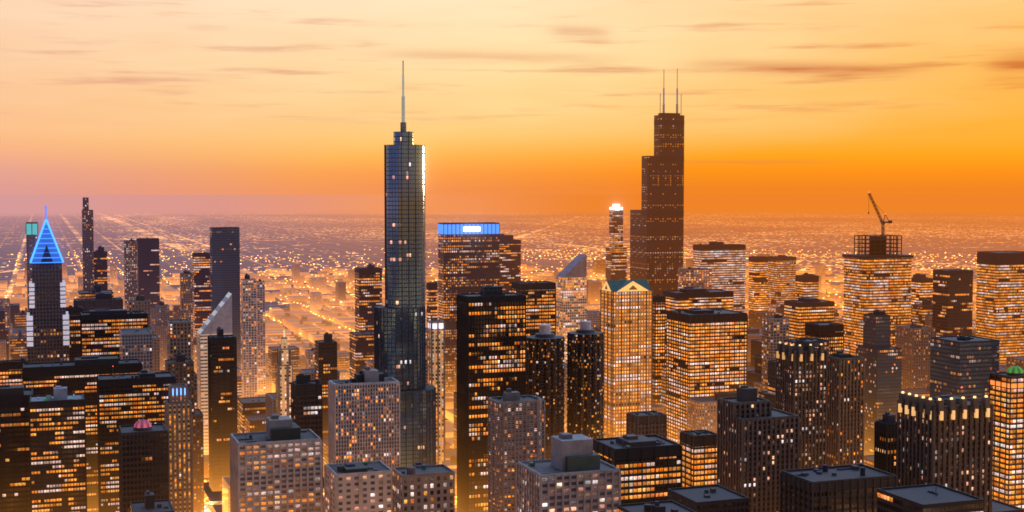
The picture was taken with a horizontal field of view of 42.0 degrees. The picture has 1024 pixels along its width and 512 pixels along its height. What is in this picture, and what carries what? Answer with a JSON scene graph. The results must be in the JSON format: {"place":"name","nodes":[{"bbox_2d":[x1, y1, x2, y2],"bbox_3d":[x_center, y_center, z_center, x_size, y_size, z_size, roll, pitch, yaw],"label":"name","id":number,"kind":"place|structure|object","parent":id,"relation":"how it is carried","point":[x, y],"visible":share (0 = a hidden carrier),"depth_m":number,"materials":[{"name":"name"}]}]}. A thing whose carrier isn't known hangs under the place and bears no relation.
{"place":"outdoors","nodes":[
{"label":"outdoors","id":0,"kind":"place"},
{"bbox_2d":[324,460,392,511],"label":"building","id":1,"kind":"structure","parent":0,"point":[364,486],"depth_m":839.78,"materials":[{"name":"concrete"}]},
{"bbox_2d":[374,61,435,466],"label":"skyscraper","id":2,"kind":"structure","parent":0,"point":[400,336],"depth_m":1123.74,"materials":[{"name":"grey glass"}]},
{"bbox_2d":[0,195,1023,511],"bbox_3d":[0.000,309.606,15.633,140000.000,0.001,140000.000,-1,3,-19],"label":"ground","id":3,"kind":"structure","parent":0,"point":[334,231],"depth_m":11243.30,"materials":[{"name":"orange"}]},
{"bbox_2d":[0,353,27,384],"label":"office building","id":4,"kind":"structure","parent":3,"relation":"on","point":[10,372],"depth_m":1310.07,"materials":[{"name":"black concrete"}]},
{"bbox_2d":[0,384,33,511],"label":"office tower","id":5,"kind":"structure","parent":3,"relation":"on","point":[14,456],"depth_m":1023.12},
{"bbox_2d":[26,222,37,312],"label":"skyscraper","id":6,"kind":"structure","parent":3,"relation":"on","point":[31,234],"depth_m":1828.87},
{"bbox_2d":[26,206,69,362],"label":"skyscraper","id":7,"kind":"structure","parent":3,"relation":"on","point":[48,329],"depth_m":1404.08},
{"bbox_2d":[29,386,86,511],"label":"office","id":8,"kind":"structure","parent":3,"relation":"on","point":[57,446],"depth_m":997.06,"materials":[{"name":"glass"}]},
{"bbox_2d":[66,299,82,360],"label":"office","id":9,"kind":"structure","parent":3,"relation":"on","point":[74,310],"depth_m":1479.29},
{"bbox_2d":[22,356,142,511],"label":"office building","id":10,"kind":"structure","parent":3,"relation":"on","point":[77,375],"depth_m":1232.92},
{"bbox_2d":[82,197,93,289],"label":"slender tower","id":11,"kind":"structure","parent":3,"relation":"on","point":[87,247],"depth_m":2185.48,"materials":[{"name":"grey concrete"}]},
{"bbox_2d":[76,292,122,311],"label":"building","id":12,"kind":"structure","parent":3,"relation":"on","point":[101,300],"depth_m":1562.33,"materials":[{"name":"black concrete"}]},
{"bbox_2d":[93,246,107,289],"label":"skyscraper","id":13,"kind":"structure","parent":3,"relation":"on","point":[100,265],"depth_m":2144.22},
{"bbox_2d":[80,309,147,358],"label":"dark office","id":14,"kind":"structure","parent":3,"relation":"on","point":[99,332],"depth_m":1377.26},
{"bbox_2d":[123,238,137,310],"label":"skyscraper","id":15,"kind":"structure","parent":3,"relation":"on","point":[130,272],"depth_m":2349.24,"materials":[{"name":"grey concrete"}]},
{"bbox_2d":[96,369,175,511],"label":"office building","id":16,"kind":"structure","parent":3,"relation":"on","point":[128,399],"depth_m":1105.85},
{"bbox_2d":[118,415,168,511],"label":"building","id":17,"kind":"structure","parent":3,"relation":"on","point":[143,451],"depth_m":919.23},
{"bbox_2d":[136,238,159,307],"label":"tower","id":18,"kind":"structure","parent":3,"relation":"on","point":[148,268],"depth_m":2546.14,"materials":[{"name":"black glass"}]},
{"bbox_2d":[164,383,192,511],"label":"skyscraper","id":19,"kind":"structure","parent":3,"relation":"on","point":[178,413],"depth_m":980.13,"materials":[{"name":"brown concrete"}]},
{"bbox_2d":[180,270,193,360],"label":"skyscraper","id":20,"kind":"structure","parent":3,"relation":"on","point":[186,294],"depth_m":1989.62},
{"bbox_2d":[193,339,196,372],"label":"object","id":21,"kind":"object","parent":3,"relation":"on","point":[195,353],"visible":0.12,"depth_m":2086.53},
{"bbox_2d":[192,252,210,339],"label":"tower","id":22,"kind":"structure","parent":3,"relation":"on","point":[201,287],"depth_m":2184.33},
{"bbox_2d":[196,292,232,454],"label":"skyscraper","id":23,"kind":"structure","parent":3,"relation":"on","point":[220,316],"depth_m":1476.58,"materials":[{"name":"beige concrete"}]},
{"bbox_2d":[207,327,237,491],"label":"skyscraper","id":24,"kind":"structure","parent":3,"relation":"on","point":[222,392],"depth_m":1365.66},
{"bbox_2d":[210,227,240,367],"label":"skyscraper","id":25,"kind":"structure","parent":3,"relation":"on","point":[224,261],"depth_m":2094.12,"materials":[{"name":"grey glass"}]},
{"bbox_2d":[241,273,256,397],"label":"white tower","id":26,"kind":"structure","parent":3,"relation":"on","point":[248,339],"depth_m":1667.15,"materials":[{"name":"beige concrete"}]},
{"bbox_2d":[256,279,265,393],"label":"white tower","id":27,"kind":"structure","parent":3,"relation":"on","point":[261,350],"depth_m":1870.19,"materials":[{"name":"white concrete"}]},
{"bbox_2d":[229,414,322,511],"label":"white block","id":28,"kind":"structure","parent":3,"relation":"on","point":[276,466],"depth_m":878.53,"materials":[{"name":"grey concrete"}]},
{"bbox_2d":[275,330,292,417],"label":"ornate tower","id":29,"kind":"structure","parent":3,"relation":"on","point":[283,372],"depth_m":1234.04,"materials":[{"name":"beige stone"}]},
{"bbox_2d":[291,373,322,486],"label":"building","id":30,"kind":"structure","parent":3,"relation":"on","point":[306,402],"depth_m":1037.62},
{"bbox_2d":[328,366,399,468],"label":"apartment building","id":31,"kind":"structure","parent":3,"relation":"on","point":[363,414],"depth_m":991.71,"materials":[{"name":"grey concrete"}]},
{"bbox_2d":[354,262,381,331],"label":"tower","id":32,"kind":"structure","parent":3,"relation":"on","point":[368,288],"depth_m":1881.92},
{"bbox_2d":[408,462,428,466],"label":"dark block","id":33,"kind":"structure","parent":3,"relation":"on","point":[418,464],"depth_m":883.78,"materials":[{"name":"grey concrete"}]},
{"bbox_2d":[426,281,437,320],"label":"skyscraper","id":34,"kind":"structure","parent":3,"relation":"on","point":[431,296],"depth_m":1796.82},
{"bbox_2d":[427,320,444,464],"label":"skyscraper","id":35,"kind":"structure","parent":3,"relation":"on","point":[436,353],"depth_m":1250.34,"materials":[{"name":"beige concrete"}]},
{"bbox_2d":[438,222,499,392],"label":"skyscraper","id":36,"kind":"structure","parent":3,"relation":"on","point":[468,257],"depth_m":1979.50,"materials":[{"name":"brown glass"}]},
{"bbox_2d":[0,254,976,315],"bbox_3d":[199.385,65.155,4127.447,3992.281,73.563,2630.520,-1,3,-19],"label":"distant city buildings","id":37,"kind":"structure","parent":3,"relation":"on","point":[339,282],"depth_m":4023.90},
{"bbox_2d":[5,248,976,335],"bbox_3d":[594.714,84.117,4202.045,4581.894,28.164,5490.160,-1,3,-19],"label":"street lamps","id":38,"kind":"object","parent":3,"relation":"on","point":[433,268],"visible":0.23,"depth_m":5277.31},
{"bbox_2d":[456,285,525,511],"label":"skyscraper","id":39,"kind":"structure","parent":3,"relation":"on","point":[491,339],"depth_m":1182.27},
{"bbox_2d":[500,234,520,291],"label":"office building","id":40,"kind":"structure","parent":3,"relation":"on","point":[510,259],"depth_m":2286.28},
{"bbox_2d":[0,284,1023,511],"bbox_3d":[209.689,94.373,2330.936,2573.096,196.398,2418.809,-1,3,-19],"label":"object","id":41,"kind":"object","parent":3,"relation":"on","point":[920,359],"visible":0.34,"depth_m":1490.55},
{"bbox_2d":[488,388,541,511],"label":"apartment building","id":42,"kind":"structure","parent":3,"relation":"on","point":[514,427],"depth_m":896.59,"materials":[{"name":"grey concrete"}]},
{"bbox_2d":[511,281,555,335],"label":"office building","id":43,"kind":"structure","parent":3,"relation":"on","point":[540,302],"depth_m":1491.79,"materials":[{"name":"brown glass"}]},
{"bbox_2d":[537,396,545,459],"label":"building","id":44,"kind":"structure","parent":3,"relation":"on","point":[543,424],"depth_m":1001.43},
{"bbox_2d":[526,324,564,458],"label":"skyscraper","id":45,"kind":"structure","parent":3,"relation":"on","point":[545,363],"depth_m":1232.36,"materials":[{"name":"black concrete"}]},
{"bbox_2d":[516,432,620,511],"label":"penthouse block","id":46,"kind":"structure","parent":3,"relation":"on","point":[574,473],"depth_m":754.26,"materials":[{"name":"grey concrete"}]},
{"bbox_2d":[556,254,586,362],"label":"wedge tower","id":47,"kind":"structure","parent":3,"relation":"on","point":[571,295],"depth_m":1891.24,"materials":[{"name":"beige concrete"}]},
{"bbox_2d":[130,464,1023,511],"bbox_3d":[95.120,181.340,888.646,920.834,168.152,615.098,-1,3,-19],"label":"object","id":48,"kind":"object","parent":3,"relation":"on","point":[426,488],"visible":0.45,"depth_m":682.55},
{"bbox_2d":[566,321,604,438],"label":"skyscraper","id":49,"kind":"structure","parent":3,"relation":"on","point":[585,381],"depth_m":1247.15,"materials":[{"name":"black glass"}]},
{"bbox_2d":[605,204,626,281],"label":"skyscraper","id":50,"kind":"structure","parent":3,"relation":"on","point":[616,262],"depth_m":2631.86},
{"bbox_2d":[600,279,652,437],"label":"pediment tower","id":51,"kind":"structure","parent":3,"relation":"on","point":[626,317],"depth_m":1447.07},
{"bbox_2d":[593,434,681,503],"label":"dark roof block","id":52,"kind":"structure","parent":3,"relation":"on","point":[649,467],"depth_m":818.92,"materials":[{"name":"black"}]},
{"bbox_2d":[626,409,666,438],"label":"classical block","id":53,"kind":"structure","parent":3,"relation":"on","point":[653,422],"depth_m":1094.82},
{"bbox_2d":[652,294,665,404],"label":"skyscraper","id":54,"kind":"structure","parent":3,"relation":"on","point":[659,311],"depth_m":1591.72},
{"bbox_2d":[678,263,711,289],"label":"building","id":55,"kind":"structure","parent":3,"relation":"on","point":[698,277],"depth_m":1974.85,"materials":[{"name":"brown concrete"}]},
{"bbox_2d":[680,428,716,486],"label":"lit block","id":56,"kind":"structure","parent":3,"relation":"on","point":[699,457],"depth_m":940.57,"materials":[{"name":"glass"}]},
{"bbox_2d":[663,287,733,364],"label":"building","id":57,"kind":"structure","parent":3,"relation":"on","point":[686,298],"depth_m":1673.65,"materials":[{"name":"orange concrete"}]},
{"bbox_2d":[666,304,747,442],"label":"lit block","id":58,"kind":"structure","parent":3,"relation":"on","point":[706,352],"depth_m":1468.88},
{"bbox_2d":[693,241,745,311],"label":"building","id":59,"kind":"structure","parent":3,"relation":"on","point":[725,263],"depth_m":2264.48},
{"bbox_2d":[748,256,767,326],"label":"building","id":60,"kind":"structure","parent":3,"relation":"on","point":[758,285],"depth_m":2355.02,"materials":[{"name":"orange glass"}]},
{"bbox_2d":[717,366,799,511],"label":"tower","id":61,"kind":"structure","parent":3,"relation":"on","point":[758,445],"depth_m":829.83,"materials":[{"name":"grey concrete"}]},
{"bbox_2d":[768,255,795,304],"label":"building","id":62,"kind":"structure","parent":3,"relation":"on","point":[781,277],"depth_m":2439.46,"materials":[{"name":"orange glass"}]},
{"bbox_2d":[775,337,827,468],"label":"skyscraper","id":63,"kind":"structure","parent":3,"relation":"on","point":[801,381],"depth_m":973.06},
{"bbox_2d":[795,273,818,299],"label":"office building","id":64,"kind":"structure","parent":3,"relation":"on","point":[806,284],"depth_m":2045.23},
{"bbox_2d":[784,297,834,338],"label":"office building","id":65,"kind":"structure","parent":3,"relation":"on","point":[800,312],"depth_m":1650.01,"materials":[{"name":"orange glass"}]},
{"bbox_2d":[805,322,843,354],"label":"building","id":66,"kind":"structure","parent":3,"relation":"on","point":[832,333],"depth_m":1454.74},
{"bbox_2d":[780,464,897,511],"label":"building","id":67,"kind":"structure","parent":3,"relation":"on","point":[840,488],"depth_m":733.27,"materials":[{"name":"grey concrete"}]},
{"bbox_2d":[827,346,864,465],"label":"tan tower","id":68,"kind":"structure","parent":3,"relation":"on","point":[845,406],"depth_m":1017.23,"materials":[{"name":"concrete"}]},
{"bbox_2d":[842,235,913,355],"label":"tower under construction","id":69,"kind":"structure","parent":3,"relation":"on","point":[878,277],"depth_m":1816.33},
{"bbox_2d":[868,192,891,235],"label":"tower crane","id":70,"kind":"object","parent":69,"relation":"on","point":[883,222],"visible":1,"depth_m":1830.30,"materials":[{"name":"metal"}]},
{"bbox_2d":[874,412,896,474],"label":"building","id":71,"kind":"structure","parent":3,"relation":"on","point":[885,439],"depth_m":867.32,"materials":[{"name":"black concrete"}]},
{"bbox_2d":[911,273,932,303],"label":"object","id":72,"kind":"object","parent":3,"relation":"on","point":[921,287],"visible":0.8,"depth_m":1999.54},
{"bbox_2d":[896,387,993,511],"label":"turret tower","id":73,"kind":"structure","parent":3,"relation":"on","point":[945,440],"depth_m":753.83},
{"bbox_2d":[932,265,972,336],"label":"tower","id":74,"kind":"structure","parent":3,"relation":"on","point":[952,302],"depth_m":1701.11,"materials":[{"name":"brown concrete"}]},
{"bbox_2d":[976,251,1023,363],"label":"tower","id":75,"kind":"structure","parent":3,"relation":"on","point":[1000,297],"depth_m":1861.06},
{"bbox_2d":[989,362,1023,508],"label":"building","id":76,"kind":"structure","parent":3,"relation":"on","point":[1006,392],"depth_m":1025.68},
{"bbox_2d":[0,0,1023,194],"label":"sky","id":77,"kind":"structure","parent":0,"point":[98,97],"materials":[{"name":"orange"}]},
{"bbox_2d":[630,68,683,295],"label":"skyscraper","id":78,"kind":"structure","parent":0,"point":[656,238],"depth_m":2411.41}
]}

